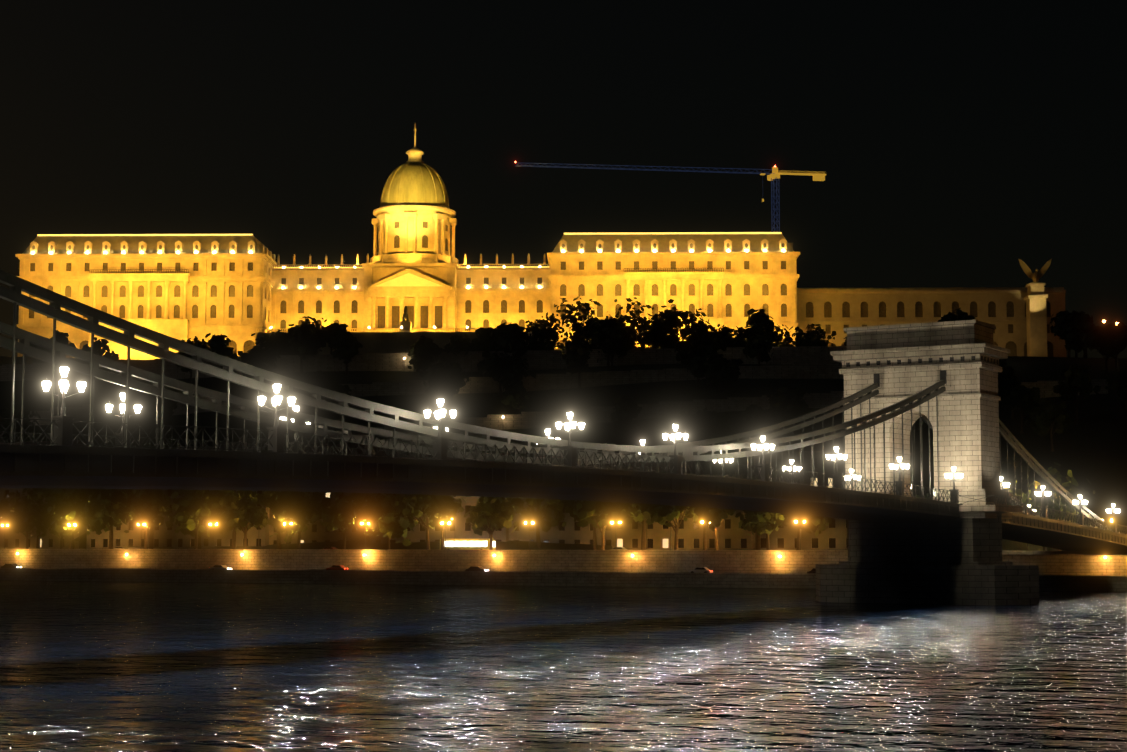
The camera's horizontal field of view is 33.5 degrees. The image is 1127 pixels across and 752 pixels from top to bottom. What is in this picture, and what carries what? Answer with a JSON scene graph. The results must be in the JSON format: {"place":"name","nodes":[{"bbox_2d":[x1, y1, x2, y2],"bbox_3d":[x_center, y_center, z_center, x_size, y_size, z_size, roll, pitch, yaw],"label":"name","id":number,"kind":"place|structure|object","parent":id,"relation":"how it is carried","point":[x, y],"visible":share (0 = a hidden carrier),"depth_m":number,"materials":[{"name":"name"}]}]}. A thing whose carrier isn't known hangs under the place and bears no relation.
{"place":"outdoors","nodes":[
{"label":"outdoors","id":0,"kind":"place"},
{"bbox_2d":[0,346,1107,451],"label":"hill terrace walls","id":1,"kind":"structure","parent":0,"point":[808,362],"depth_m":531.40,"materials":[{"name":"stone"}]},
{"bbox_2d":[1,518,1112,557],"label":"quay street lamp heads","id":2,"kind":"object","parent":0,"point":[441,523],"visible":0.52,"depth_m":390.21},
{"bbox_2d":[0,581,1126,751],"bbox_3d":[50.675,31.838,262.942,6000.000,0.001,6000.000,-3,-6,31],"label":"river water","id":3,"kind":"structure","parent":0,"point":[90,666],"depth_m":124.28,"materials":[{"name":"black liquid"}]},
{"bbox_2d":[0,356,1126,554],"bbox_3d":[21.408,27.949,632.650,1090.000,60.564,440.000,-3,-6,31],"label":"hillside","id":4,"kind":"structure","parent":0,"point":[1092,447],"depth_m":512.83,"materials":[{"name":"plant"}]},
{"bbox_2d":[15,124,1066,359],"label":"palace","id":5,"kind":"structure","parent":4,"relation":"on","point":[413,279],"depth_m":606.76,"materials":[{"name":"stone"}]},
{"bbox_2d":[31,232,784,328],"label":"buda castle lamps","id":6,"kind":"object","parent":5,"relation":"attached to","point":[354,287],"visible":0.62,"depth_m":610.73,"materials":[{"name":"yellow glass"}]},
{"bbox_2d":[517,163,825,231],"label":"tower crane","id":7,"kind":"object","parent":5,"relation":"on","point":[776,174],"visible":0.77,"depth_m":654.46,"materials":[{"name":"metal"}]},
{"bbox_2d":[0,296,1126,524],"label":"hill tree","id":8,"kind":"object","parent":4,"relation":"on","point":[1074,330],"depth_m":530.62,"materials":[{"name":"plant"}]},
{"bbox_2d":[0,549,1126,591],"bbox_3d":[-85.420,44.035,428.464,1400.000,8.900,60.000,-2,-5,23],"label":"embankment wall","id":9,"kind":"structure","parent":0,"point":[1092,571],"depth_m":375.09,"materials":[{"name":"stone"}]},
{"bbox_2d":[1,546,815,572],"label":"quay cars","id":10,"kind":"object","parent":9,"relation":"on","point":[480,568],"visible":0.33,"depth_m":389.18,"materials":[{"name":"paint"}]},
{"bbox_2d":[0,438,910,549],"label":"waterfront buildings","id":11,"kind":"structure","parent":9,"relation":"on","point":[733,535],"depth_m":409.76,"materials":[{"name":"paint"}]},
{"bbox_2d":[440,539,495,549],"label":"tram","id":12,"kind":"object","parent":9,"relation":"on","point":[470,548],"visible":0.27,"depth_m":396.70,"materials":[{"name":"metal"}]},
{"bbox_2d":[446,541,495,546],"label":"tram windows","id":13,"kind":"structure","parent":12,"relation":"attached to","point":[464,544],"depth_m":396.65,"materials":[{"name":"white glass"}]},
{"bbox_2d":[0,455,1094,550],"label":"quay tree","id":14,"kind":"object","parent":9,"relation":"on","point":[193,505],"depth_m":404.80,"materials":[{"name":"plant"}]},
{"bbox_2d":[4,518,1112,556],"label":"quay street lamp posts","id":15,"kind":"object","parent":9,"relation":"on","point":[445,536],"visible":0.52,"depth_m":395.88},
{"bbox_2d":[0,0,1126,357],"label":"sky","id":16,"kind":"structure","parent":0,"point":[955,143],"materials":[{"name":"black"}]},
{"bbox_2d":[830,320,1022,512],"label":"bridge tower","id":17,"kind":"structure","parent":0,"point":[901,362],"depth_m":260.96,"materials":[{"name":"beige stone"}]},
{"bbox_2d":[0,270,1126,545],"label":"suspension chains","id":18,"kind":"object","parent":17,"relation":"attached to","point":[604,454],"visible":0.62,"depth_m":149.44,"materials":[{"name":"grey metal"}]},
{"bbox_2d":[816,512,1038,605],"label":"bridge pier","id":19,"kind":"structure","parent":0,"point":[959,561],"depth_m":256.94,"materials":[{"name":"grey stone"}]},
{"bbox_2d":[0,453,1126,550],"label":"bridge deck","id":20,"kind":"structure","parent":19,"relation":"on","point":[1010,532],"depth_m":157.57,"materials":[{"name":"grey metal"}]},
{"bbox_2d":[43,362,1118,531],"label":"street lamps","id":21,"kind":"object","parent":20,"relation":"on","point":[63,431],"visible":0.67,"depth_m":157.31,"materials":[{"name":"black metal"}]},
{"bbox_2d":[41,367,1119,512],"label":"lamp globes","id":22,"kind":"object","parent":21,"relation":"attached to","point":[81,386],"visible":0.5,"depth_m":166.48,"materials":[{"name":"white glass"}]}
]}

